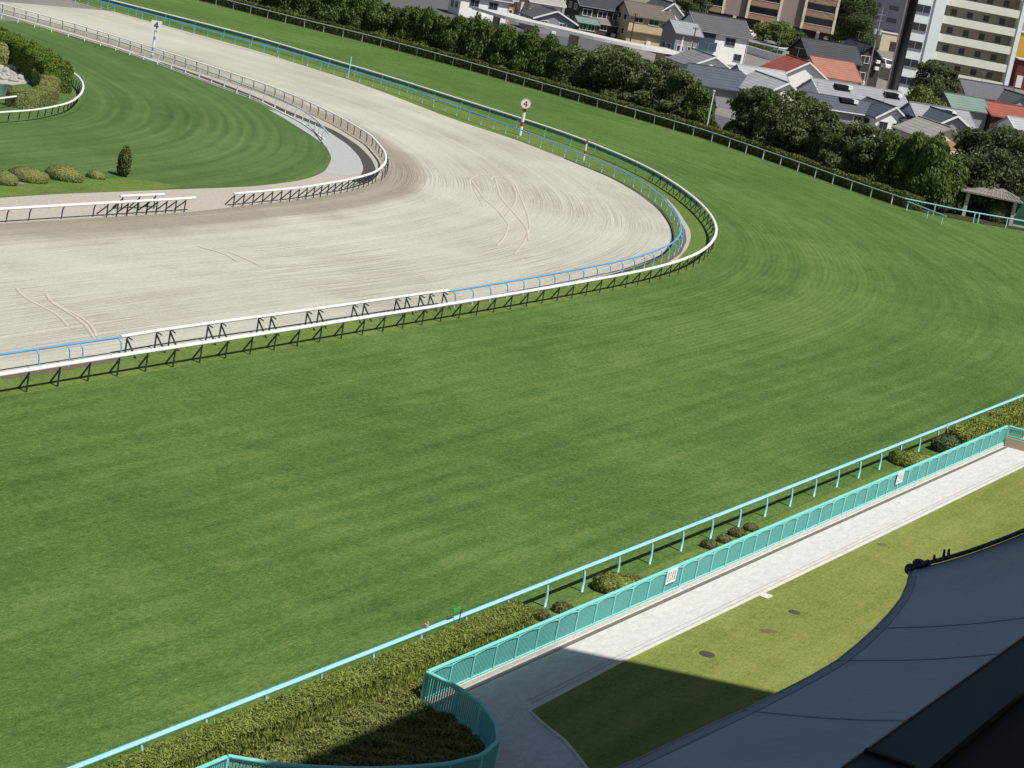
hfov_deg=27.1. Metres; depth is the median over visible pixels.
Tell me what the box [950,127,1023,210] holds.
broadleaf tree
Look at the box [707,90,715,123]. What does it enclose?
lamp post
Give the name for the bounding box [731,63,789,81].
house
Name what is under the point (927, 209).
swing rail
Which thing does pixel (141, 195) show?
spare rail
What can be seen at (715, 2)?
window
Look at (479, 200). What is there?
tyre track
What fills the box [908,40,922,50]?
window
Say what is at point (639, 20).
window
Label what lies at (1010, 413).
clipped hedge
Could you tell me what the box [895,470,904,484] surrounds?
notice board
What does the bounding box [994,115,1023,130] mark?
house
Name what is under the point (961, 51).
window
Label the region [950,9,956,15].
window
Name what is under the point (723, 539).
shrub
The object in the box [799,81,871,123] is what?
house
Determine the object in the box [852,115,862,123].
window
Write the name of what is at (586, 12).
window
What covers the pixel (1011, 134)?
broadleaf tree
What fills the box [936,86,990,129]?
house
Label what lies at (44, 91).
curled hedge
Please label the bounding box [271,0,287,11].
conifer
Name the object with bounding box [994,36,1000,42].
window
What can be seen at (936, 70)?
town tree
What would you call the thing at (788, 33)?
town tree
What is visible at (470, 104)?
turf rail
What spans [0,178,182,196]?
grass strip
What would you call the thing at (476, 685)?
path gutter
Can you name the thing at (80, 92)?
pond rail
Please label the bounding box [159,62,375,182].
drain gutter
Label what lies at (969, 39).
apartment tower
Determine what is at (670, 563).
planting strip
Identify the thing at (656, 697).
lawn
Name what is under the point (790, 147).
understory shrub
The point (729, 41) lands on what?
window
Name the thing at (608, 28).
house
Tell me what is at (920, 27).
window
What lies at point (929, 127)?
house
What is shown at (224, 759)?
picket fence
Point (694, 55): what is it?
house
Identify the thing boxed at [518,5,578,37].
house
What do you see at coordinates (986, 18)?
window
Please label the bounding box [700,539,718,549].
shrub
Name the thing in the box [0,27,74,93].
garden hedge
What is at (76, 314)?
tyre track
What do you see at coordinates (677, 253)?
brown edging
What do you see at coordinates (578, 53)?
broadleaf tree
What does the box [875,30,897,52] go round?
beige annex
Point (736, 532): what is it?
shrub
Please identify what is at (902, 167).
conifer
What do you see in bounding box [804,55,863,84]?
house
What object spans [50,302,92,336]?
tyre track
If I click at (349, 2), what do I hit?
conifer
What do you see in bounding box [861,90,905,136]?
house
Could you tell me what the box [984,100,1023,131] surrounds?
house
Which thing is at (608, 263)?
dirt rail
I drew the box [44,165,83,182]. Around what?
topiary bush
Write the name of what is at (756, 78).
house
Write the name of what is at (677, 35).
house
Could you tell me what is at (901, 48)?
black mast
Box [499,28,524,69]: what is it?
conifer
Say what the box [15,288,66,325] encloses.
tyre track
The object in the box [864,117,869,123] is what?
window
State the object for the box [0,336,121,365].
dirt rail
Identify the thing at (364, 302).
movable rail section
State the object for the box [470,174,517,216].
tyre track
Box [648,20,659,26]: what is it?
window
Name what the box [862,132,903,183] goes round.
conifer
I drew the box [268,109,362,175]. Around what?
crushed stone path
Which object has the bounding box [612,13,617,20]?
window
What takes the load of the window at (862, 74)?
in the house at (865, 49)
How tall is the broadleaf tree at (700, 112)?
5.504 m
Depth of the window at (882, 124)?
297.20 m
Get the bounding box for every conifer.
[261,0,274,8]
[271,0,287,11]
[279,0,295,14]
[289,0,309,15]
[301,0,316,15]
[309,0,327,18]
[313,0,346,22]
[324,0,347,24]
[340,0,368,29]
[343,0,352,24]
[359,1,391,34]
[363,0,384,22]
[379,6,400,34]
[387,8,402,36]
[392,5,414,39]
[403,5,426,46]
[413,5,438,46]
[430,14,450,47]
[432,19,451,47]
[435,13,467,52]
[453,16,475,54]
[460,11,496,61]
[469,21,494,62]
[482,23,507,61]
[487,24,515,66]
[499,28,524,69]
[508,24,539,71]
[521,35,543,73]
[528,33,558,76]
[539,43,564,82]
[550,44,578,83]
[681,79,705,119]
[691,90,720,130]
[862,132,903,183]
[879,131,922,187]
[889,130,929,188]
[898,138,934,190]
[902,130,954,209]
[906,140,951,207]
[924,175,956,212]
[944,155,962,211]
[947,164,973,214]
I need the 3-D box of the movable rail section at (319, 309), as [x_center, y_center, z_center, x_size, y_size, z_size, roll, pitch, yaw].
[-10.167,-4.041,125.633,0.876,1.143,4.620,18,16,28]
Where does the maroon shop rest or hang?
on the ground at (752, 60)
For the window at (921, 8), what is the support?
in the apartment tower
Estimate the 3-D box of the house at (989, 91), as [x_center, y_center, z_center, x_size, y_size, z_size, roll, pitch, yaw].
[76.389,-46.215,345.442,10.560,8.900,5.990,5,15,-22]
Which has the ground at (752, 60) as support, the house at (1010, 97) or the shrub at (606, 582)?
the house at (1010, 97)
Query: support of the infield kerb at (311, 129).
on the infield grass at (166, 125)
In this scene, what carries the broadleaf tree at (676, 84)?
on the planting bed at (969, 216)
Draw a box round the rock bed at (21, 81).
[0,68,29,84]
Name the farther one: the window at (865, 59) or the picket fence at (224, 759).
the window at (865, 59)
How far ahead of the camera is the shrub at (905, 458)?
118.23 m
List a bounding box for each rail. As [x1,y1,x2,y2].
[0,0,717,391]
[0,3,388,206]
[0,8,329,140]
[0,72,83,122]
[0,95,16,98]
[0,196,195,221]
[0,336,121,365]
[66,394,1023,767]
[75,0,683,307]
[112,193,164,210]
[198,0,904,203]
[905,198,1023,227]
[906,201,945,223]
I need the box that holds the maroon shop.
[1008,56,1023,89]
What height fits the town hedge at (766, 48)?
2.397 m
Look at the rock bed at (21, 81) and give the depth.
196.02 m
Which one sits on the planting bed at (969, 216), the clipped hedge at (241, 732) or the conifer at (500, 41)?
the conifer at (500, 41)
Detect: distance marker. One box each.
[150,20,161,57]
[518,98,530,135]
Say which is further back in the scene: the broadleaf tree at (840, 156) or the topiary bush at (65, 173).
the broadleaf tree at (840, 156)
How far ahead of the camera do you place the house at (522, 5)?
378.93 m
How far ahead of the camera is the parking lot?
367.26 m
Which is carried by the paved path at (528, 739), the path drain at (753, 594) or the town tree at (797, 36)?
the path drain at (753, 594)
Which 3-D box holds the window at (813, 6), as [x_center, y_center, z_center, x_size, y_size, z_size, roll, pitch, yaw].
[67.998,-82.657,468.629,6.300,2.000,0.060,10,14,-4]
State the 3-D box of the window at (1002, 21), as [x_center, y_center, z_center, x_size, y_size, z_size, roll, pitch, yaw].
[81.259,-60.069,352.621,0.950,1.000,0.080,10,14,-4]
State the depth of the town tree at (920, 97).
313.38 m
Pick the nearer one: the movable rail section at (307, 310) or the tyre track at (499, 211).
the movable rail section at (307, 310)
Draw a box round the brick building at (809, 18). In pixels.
[702,0,840,39]
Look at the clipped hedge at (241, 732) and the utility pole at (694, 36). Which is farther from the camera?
the utility pole at (694, 36)
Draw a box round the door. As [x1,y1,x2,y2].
[889,42,895,51]
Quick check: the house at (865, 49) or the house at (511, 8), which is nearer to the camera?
the house at (511, 8)
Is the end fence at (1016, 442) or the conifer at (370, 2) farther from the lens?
the conifer at (370, 2)
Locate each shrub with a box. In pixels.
[0,41,9,66]
[116,145,131,176]
[534,608,551,620]
[551,600,573,613]
[581,84,595,92]
[591,571,637,593]
[592,88,606,94]
[607,86,622,100]
[631,574,643,580]
[669,109,684,118]
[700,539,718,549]
[716,534,731,543]
[722,121,744,132]
[727,527,746,537]
[736,130,753,137]
[743,522,758,531]
[781,139,800,153]
[796,148,806,155]
[803,151,819,159]
[815,154,826,162]
[858,172,872,178]
[888,449,931,467]
[930,434,960,452]
[984,199,1010,223]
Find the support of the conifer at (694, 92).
on the planting bed at (969, 216)
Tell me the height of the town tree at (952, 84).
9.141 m
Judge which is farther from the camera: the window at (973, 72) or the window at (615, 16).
the window at (615, 16)
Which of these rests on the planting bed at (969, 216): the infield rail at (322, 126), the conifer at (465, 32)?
the conifer at (465, 32)
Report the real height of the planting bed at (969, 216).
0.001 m
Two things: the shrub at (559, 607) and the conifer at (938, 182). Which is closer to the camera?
the shrub at (559, 607)
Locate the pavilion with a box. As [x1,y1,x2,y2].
[960,186,1023,225]
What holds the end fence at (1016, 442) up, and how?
on the paved path at (528, 739)
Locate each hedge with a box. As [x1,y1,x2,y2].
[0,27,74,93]
[4,68,60,109]
[97,599,537,767]
[200,0,925,210]
[748,42,782,54]
[944,398,1023,443]
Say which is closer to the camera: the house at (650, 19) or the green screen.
the green screen
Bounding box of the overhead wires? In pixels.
[818,0,885,32]
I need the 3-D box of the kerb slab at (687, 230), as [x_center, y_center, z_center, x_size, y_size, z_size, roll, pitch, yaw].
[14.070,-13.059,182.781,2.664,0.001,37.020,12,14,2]
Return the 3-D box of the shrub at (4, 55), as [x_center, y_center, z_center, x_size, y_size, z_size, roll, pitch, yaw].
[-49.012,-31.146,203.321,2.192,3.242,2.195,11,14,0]
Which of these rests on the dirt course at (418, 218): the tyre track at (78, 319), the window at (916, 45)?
the tyre track at (78, 319)
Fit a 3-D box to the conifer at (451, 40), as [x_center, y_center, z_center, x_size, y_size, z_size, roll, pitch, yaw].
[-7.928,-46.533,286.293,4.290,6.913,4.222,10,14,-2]
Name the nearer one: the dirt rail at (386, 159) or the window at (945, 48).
the dirt rail at (386, 159)
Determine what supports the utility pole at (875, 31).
on the ground at (752, 60)
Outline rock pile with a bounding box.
[0,64,24,81]
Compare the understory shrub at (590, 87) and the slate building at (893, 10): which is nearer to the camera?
the understory shrub at (590, 87)
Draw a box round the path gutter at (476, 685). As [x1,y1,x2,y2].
[434,447,1007,705]
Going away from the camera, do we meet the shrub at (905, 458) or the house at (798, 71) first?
the shrub at (905, 458)
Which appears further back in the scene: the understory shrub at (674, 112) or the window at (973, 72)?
the window at (973, 72)
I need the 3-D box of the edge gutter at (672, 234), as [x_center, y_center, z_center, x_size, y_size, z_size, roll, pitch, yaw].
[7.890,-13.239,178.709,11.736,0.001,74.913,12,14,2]
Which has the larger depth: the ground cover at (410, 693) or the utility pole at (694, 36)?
the utility pole at (694, 36)
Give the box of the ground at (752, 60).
[0,0,1023,197]
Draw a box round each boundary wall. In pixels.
[746,45,783,60]
[748,41,788,54]
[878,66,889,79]
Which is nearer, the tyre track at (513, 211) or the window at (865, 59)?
the tyre track at (513, 211)
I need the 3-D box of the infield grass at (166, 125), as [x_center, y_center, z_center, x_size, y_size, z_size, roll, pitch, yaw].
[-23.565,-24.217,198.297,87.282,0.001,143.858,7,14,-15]
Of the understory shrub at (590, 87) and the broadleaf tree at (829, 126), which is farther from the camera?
the understory shrub at (590, 87)
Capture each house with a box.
[447,0,513,23]
[507,0,518,22]
[513,0,528,15]
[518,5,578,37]
[528,0,566,12]
[564,0,622,20]
[570,15,600,33]
[590,16,618,37]
[616,0,675,46]
[647,0,684,19]
[655,62,746,108]
[659,12,703,55]
[666,42,730,68]
[680,4,752,65]
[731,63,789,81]
[738,70,798,110]
[759,47,828,87]
[786,36,864,70]
[796,77,907,107]
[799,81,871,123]
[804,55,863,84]
[842,31,885,86]
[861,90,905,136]
[891,115,962,153]
[898,106,970,133]
[899,101,976,128]
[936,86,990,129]
[957,71,1014,100]
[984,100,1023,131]
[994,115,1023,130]
[995,88,1023,105]
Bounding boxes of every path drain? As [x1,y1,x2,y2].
[526,461,1023,701]
[531,464,1022,703]
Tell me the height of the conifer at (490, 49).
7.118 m
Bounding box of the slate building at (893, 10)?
[863,0,905,33]
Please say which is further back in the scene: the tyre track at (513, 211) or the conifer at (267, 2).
the conifer at (267, 2)
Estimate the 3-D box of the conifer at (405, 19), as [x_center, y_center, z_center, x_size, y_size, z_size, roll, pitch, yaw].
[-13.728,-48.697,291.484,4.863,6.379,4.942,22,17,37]
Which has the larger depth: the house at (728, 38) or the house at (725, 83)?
the house at (728, 38)
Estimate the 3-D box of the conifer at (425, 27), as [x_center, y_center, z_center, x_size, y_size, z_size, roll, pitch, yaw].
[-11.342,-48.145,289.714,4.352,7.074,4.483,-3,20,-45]
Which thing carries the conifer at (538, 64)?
on the planting bed at (969, 216)
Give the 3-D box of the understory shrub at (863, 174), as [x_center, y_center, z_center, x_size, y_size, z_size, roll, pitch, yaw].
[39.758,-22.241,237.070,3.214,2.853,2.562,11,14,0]
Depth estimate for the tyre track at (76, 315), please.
115.65 m
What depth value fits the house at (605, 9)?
384.15 m
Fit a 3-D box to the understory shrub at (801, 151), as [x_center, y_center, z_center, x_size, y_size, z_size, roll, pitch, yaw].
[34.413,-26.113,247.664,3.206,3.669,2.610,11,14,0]
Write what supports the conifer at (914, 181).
on the planting bed at (969, 216)
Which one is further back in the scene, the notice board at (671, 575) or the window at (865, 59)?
the window at (865, 59)
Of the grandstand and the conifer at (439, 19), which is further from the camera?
the conifer at (439, 19)
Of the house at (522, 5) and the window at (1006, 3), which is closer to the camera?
the window at (1006, 3)
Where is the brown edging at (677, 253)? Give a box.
[378,229,685,317]
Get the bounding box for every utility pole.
[628,13,637,49]
[691,27,697,48]
[864,7,884,85]
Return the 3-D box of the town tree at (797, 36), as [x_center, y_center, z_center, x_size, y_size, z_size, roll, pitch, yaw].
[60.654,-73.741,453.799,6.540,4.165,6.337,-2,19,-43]
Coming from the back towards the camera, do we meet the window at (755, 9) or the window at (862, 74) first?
the window at (755, 9)
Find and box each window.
[469,0,479,7]
[488,2,498,10]
[579,23,586,29]
[582,8,592,16]
[587,25,594,31]
[597,11,607,18]
[600,25,606,30]
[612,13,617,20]
[633,17,643,22]
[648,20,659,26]
[676,45,683,51]
[708,0,722,5]
[725,37,735,46]
[733,54,741,61]
[749,5,777,16]
[764,0,779,2]
[804,15,831,26]
[807,2,834,13]
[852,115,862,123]
[859,72,865,80]
[861,55,869,63]
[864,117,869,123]
[878,121,888,129]
[887,17,896,22]
[890,5,899,9]
[900,76,913,86]
[904,58,918,67]
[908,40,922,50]
[912,22,926,31]
[916,4,930,13]
[942,45,948,51]
[946,27,952,33]
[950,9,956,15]
[958,48,964,54]
[962,30,968,36]
[967,12,972,18]
[970,69,976,75]
[974,51,980,57]
[978,33,984,39]
[983,15,989,21]
[986,72,992,78]
[990,54,996,60]
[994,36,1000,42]
[999,18,1005,24]
[1003,0,1009,6]
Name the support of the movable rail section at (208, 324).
on the turf verge
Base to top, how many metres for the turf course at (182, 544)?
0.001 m
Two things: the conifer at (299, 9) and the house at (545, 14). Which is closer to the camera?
the conifer at (299, 9)
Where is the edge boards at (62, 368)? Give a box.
[0,358,123,378]
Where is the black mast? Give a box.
[886,0,918,90]
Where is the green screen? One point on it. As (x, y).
(1019, 213)
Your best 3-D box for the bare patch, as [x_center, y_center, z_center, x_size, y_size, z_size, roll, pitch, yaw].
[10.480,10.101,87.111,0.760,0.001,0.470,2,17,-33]
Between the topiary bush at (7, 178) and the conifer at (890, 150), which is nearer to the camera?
the topiary bush at (7, 178)
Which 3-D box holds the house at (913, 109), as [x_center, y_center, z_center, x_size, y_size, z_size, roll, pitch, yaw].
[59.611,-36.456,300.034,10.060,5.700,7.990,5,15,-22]
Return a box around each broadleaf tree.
[556,45,591,87]
[574,42,622,91]
[598,47,654,100]
[631,58,678,107]
[653,68,696,113]
[726,85,777,133]
[751,88,807,147]
[761,96,832,153]
[806,110,847,157]
[821,119,878,170]
[848,127,899,174]
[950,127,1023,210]
[974,123,1023,207]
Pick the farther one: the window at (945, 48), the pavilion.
the window at (945, 48)
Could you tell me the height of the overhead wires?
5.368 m
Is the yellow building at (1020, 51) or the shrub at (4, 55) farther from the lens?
the yellow building at (1020, 51)
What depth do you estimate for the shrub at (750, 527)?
100.41 m
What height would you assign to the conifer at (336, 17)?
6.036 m
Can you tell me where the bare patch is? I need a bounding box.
[758,629,776,632]
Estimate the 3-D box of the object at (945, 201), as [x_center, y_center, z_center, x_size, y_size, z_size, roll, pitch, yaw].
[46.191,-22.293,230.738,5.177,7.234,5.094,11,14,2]
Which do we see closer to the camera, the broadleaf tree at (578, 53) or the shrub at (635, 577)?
the shrub at (635, 577)
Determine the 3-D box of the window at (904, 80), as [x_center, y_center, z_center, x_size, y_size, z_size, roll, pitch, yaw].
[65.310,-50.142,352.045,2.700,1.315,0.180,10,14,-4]
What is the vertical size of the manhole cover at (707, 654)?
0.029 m
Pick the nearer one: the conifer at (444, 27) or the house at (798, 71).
the conifer at (444, 27)
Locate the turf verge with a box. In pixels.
[0,0,714,397]
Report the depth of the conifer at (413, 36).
289.41 m
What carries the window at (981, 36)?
in the apartment tower
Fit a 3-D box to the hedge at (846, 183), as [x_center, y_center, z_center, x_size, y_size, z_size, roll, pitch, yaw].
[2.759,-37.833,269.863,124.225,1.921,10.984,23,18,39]
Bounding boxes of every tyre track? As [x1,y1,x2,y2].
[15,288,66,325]
[17,288,68,325]
[44,293,94,335]
[46,294,96,335]
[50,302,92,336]
[52,302,94,336]
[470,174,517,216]
[471,174,515,216]
[471,180,507,245]
[472,180,508,245]
[491,177,530,253]
[492,177,529,252]
[494,179,527,239]
[496,180,529,239]
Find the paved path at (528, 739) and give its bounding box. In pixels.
[432,437,1023,767]
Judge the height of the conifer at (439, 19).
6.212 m
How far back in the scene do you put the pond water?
190.57 m
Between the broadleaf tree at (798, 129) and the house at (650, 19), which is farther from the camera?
the house at (650, 19)
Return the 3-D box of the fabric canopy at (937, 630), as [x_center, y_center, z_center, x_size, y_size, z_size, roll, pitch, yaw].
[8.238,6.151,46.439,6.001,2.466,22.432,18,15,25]
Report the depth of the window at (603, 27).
383.53 m
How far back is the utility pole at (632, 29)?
364.00 m
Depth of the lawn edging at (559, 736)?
85.48 m
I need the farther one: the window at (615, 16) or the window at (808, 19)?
the window at (808, 19)
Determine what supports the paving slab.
on the lawn at (656, 697)
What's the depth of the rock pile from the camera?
197.51 m
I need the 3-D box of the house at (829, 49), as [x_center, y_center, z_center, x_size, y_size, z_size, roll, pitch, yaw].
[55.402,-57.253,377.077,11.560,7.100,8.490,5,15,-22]
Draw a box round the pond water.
[0,84,13,95]
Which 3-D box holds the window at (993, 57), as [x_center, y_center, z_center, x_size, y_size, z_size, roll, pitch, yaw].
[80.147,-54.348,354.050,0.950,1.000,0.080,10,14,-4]
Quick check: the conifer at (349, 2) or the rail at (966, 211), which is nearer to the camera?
the rail at (966, 211)
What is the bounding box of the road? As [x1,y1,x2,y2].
[600,84,1016,216]
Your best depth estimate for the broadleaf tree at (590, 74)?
271.87 m
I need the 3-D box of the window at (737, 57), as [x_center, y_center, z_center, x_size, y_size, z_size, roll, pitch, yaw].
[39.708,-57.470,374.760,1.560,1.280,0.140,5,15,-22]
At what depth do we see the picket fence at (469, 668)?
90.51 m
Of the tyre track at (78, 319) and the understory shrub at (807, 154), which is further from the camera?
the understory shrub at (807, 154)
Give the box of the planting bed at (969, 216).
[199,0,1023,230]
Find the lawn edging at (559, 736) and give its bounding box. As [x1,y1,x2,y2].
[528,465,1023,767]
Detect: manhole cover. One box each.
[699,651,714,657]
[789,610,799,614]
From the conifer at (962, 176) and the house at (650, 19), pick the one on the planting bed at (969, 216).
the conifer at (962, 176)
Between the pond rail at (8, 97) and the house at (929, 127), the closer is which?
the pond rail at (8, 97)
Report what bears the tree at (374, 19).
on the planting bed at (969, 216)
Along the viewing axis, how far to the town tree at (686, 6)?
461.53 m
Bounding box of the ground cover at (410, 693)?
[215,647,537,767]
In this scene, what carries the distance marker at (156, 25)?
on the gravel path at (211, 198)
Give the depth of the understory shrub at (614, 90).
269.17 m
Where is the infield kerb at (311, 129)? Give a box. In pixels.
[0,13,325,139]
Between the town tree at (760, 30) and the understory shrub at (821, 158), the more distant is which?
the town tree at (760, 30)
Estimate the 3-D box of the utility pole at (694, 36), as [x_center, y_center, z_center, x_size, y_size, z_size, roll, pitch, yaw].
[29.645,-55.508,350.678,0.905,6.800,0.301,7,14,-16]
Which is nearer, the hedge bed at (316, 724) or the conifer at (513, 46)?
the hedge bed at (316, 724)
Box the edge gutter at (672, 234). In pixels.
[565,158,674,276]
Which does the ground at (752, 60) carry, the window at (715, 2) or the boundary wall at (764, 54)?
the boundary wall at (764, 54)
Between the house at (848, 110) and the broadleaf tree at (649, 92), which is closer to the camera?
the broadleaf tree at (649, 92)
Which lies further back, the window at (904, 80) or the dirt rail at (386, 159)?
the window at (904, 80)
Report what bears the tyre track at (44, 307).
on the dirt course at (418, 218)
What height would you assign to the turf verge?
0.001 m
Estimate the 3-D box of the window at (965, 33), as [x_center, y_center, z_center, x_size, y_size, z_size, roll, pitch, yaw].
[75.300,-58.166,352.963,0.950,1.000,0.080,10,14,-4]
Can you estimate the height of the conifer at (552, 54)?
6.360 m
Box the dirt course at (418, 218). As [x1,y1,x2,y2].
[0,2,674,371]
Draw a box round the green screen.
[1012,196,1023,227]
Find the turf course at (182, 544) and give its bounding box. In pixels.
[0,0,1023,767]
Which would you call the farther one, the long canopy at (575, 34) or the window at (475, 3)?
the window at (475, 3)
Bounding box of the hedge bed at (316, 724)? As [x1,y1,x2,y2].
[242,682,420,756]
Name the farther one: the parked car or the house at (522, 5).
the parked car
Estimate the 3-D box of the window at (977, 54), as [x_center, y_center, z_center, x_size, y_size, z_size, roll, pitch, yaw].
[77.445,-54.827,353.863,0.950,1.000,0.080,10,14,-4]
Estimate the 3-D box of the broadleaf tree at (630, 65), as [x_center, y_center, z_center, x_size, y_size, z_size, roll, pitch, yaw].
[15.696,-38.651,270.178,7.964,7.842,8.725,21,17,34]
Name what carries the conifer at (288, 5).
on the planting bed at (969, 216)
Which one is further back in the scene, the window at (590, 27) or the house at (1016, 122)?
the window at (590, 27)
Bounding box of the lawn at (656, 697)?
[532,467,1023,767]
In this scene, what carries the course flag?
on the turf course at (182, 544)
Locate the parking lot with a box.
[379,0,627,51]
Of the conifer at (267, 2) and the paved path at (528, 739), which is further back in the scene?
the conifer at (267, 2)
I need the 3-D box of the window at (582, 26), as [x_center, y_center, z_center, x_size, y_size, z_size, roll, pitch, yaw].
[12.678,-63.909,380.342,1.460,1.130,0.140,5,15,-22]
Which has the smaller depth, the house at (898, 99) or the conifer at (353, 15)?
the conifer at (353, 15)
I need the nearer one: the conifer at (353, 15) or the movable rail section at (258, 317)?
the movable rail section at (258, 317)
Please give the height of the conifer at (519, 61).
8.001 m
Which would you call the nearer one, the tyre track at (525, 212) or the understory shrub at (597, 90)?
the tyre track at (525, 212)
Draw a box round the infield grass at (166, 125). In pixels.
[0,20,379,204]
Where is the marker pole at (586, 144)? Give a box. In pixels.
[583,140,587,160]
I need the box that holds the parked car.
[881,57,891,67]
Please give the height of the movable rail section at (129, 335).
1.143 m
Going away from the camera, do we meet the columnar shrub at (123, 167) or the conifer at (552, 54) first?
the columnar shrub at (123, 167)
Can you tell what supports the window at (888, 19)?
in the slate building at (893, 10)
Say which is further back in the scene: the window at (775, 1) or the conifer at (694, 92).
the window at (775, 1)
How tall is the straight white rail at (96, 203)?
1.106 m
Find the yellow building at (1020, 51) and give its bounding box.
[1016,31,1023,57]
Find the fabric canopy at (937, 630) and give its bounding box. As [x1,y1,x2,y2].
[616,528,1023,767]
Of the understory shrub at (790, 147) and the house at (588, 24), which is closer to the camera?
the understory shrub at (790, 147)
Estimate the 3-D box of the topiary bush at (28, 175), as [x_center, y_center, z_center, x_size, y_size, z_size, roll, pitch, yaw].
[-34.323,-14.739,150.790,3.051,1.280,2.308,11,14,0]
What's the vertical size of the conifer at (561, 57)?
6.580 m
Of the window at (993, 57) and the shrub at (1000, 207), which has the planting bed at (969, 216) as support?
the shrub at (1000, 207)
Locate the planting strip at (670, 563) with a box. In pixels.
[531,425,1023,623]
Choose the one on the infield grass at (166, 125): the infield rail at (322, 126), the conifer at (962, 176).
the infield rail at (322, 126)
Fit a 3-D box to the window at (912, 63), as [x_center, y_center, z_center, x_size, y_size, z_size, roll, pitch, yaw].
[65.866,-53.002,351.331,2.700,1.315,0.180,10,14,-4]
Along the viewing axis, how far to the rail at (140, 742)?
82.61 m
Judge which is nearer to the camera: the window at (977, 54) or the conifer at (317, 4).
the conifer at (317, 4)
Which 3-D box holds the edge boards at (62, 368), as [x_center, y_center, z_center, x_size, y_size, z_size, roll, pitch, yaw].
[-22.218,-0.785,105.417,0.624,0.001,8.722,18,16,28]
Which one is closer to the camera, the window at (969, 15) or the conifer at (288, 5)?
the conifer at (288, 5)
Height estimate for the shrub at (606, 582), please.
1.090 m
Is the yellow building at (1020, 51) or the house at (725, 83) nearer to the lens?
the house at (725, 83)
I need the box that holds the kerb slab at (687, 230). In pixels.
[664,199,690,262]
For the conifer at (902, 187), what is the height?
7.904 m
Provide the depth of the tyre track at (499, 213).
173.34 m
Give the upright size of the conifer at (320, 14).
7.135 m
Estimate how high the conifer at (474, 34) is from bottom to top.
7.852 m
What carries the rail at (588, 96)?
on the turf course at (182, 544)
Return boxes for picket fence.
[196,755,228,767]
[227,671,499,767]
[425,425,1007,700]
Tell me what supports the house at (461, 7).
on the parking lot
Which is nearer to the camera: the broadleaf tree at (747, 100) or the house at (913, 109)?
the broadleaf tree at (747, 100)
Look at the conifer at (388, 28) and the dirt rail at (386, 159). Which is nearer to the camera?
the dirt rail at (386, 159)
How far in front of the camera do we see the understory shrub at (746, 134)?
254.55 m
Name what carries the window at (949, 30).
in the apartment tower
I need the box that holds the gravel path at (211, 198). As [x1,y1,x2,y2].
[0,12,382,223]
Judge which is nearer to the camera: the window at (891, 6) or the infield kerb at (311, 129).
the infield kerb at (311, 129)
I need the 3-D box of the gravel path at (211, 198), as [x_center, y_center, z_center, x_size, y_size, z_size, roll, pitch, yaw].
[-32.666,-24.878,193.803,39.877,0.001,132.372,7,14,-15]
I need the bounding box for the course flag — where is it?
[453,606,461,622]
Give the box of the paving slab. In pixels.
[757,592,772,598]
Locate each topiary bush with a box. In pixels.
[0,170,18,185]
[8,166,49,183]
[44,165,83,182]
[86,170,106,179]
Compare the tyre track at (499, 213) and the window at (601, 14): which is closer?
the tyre track at (499, 213)
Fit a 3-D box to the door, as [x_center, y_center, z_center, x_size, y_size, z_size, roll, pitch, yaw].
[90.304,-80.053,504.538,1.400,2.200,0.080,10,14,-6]
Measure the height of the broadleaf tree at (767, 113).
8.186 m
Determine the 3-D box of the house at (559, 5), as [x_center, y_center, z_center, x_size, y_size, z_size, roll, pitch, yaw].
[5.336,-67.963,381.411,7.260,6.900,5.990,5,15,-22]
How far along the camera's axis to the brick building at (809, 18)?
468.39 m
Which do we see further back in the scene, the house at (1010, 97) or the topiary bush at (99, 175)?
the house at (1010, 97)
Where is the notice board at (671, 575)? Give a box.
[665,567,677,584]
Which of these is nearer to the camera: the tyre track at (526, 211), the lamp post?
the tyre track at (526, 211)
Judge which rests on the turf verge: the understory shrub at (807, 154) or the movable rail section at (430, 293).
the movable rail section at (430, 293)
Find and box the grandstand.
[840,636,1023,767]
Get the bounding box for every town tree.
[673,0,712,14]
[752,22,773,40]
[764,20,796,45]
[783,29,808,46]
[824,0,879,44]
[904,84,948,106]
[907,59,946,96]
[934,67,961,92]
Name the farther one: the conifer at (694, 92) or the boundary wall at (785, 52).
the boundary wall at (785, 52)
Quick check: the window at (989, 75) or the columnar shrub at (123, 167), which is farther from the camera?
the window at (989, 75)
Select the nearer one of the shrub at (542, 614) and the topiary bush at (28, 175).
the shrub at (542, 614)
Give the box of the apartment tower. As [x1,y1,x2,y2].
[898,0,1023,95]
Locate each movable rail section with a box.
[120,328,165,358]
[164,321,216,350]
[215,314,266,343]
[265,308,315,335]
[314,301,360,328]
[359,295,402,321]
[402,292,427,314]
[426,289,450,311]
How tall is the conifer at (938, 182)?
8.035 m
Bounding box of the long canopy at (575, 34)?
[472,6,679,59]
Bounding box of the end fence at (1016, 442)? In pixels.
[1004,425,1023,450]
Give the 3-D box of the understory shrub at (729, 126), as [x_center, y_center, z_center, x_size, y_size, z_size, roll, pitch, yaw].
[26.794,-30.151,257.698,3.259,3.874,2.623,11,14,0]
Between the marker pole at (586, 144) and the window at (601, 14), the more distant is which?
the window at (601, 14)
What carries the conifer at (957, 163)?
on the planting bed at (969, 216)
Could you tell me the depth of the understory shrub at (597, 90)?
271.38 m
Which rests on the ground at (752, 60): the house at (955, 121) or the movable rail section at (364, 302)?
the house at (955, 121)

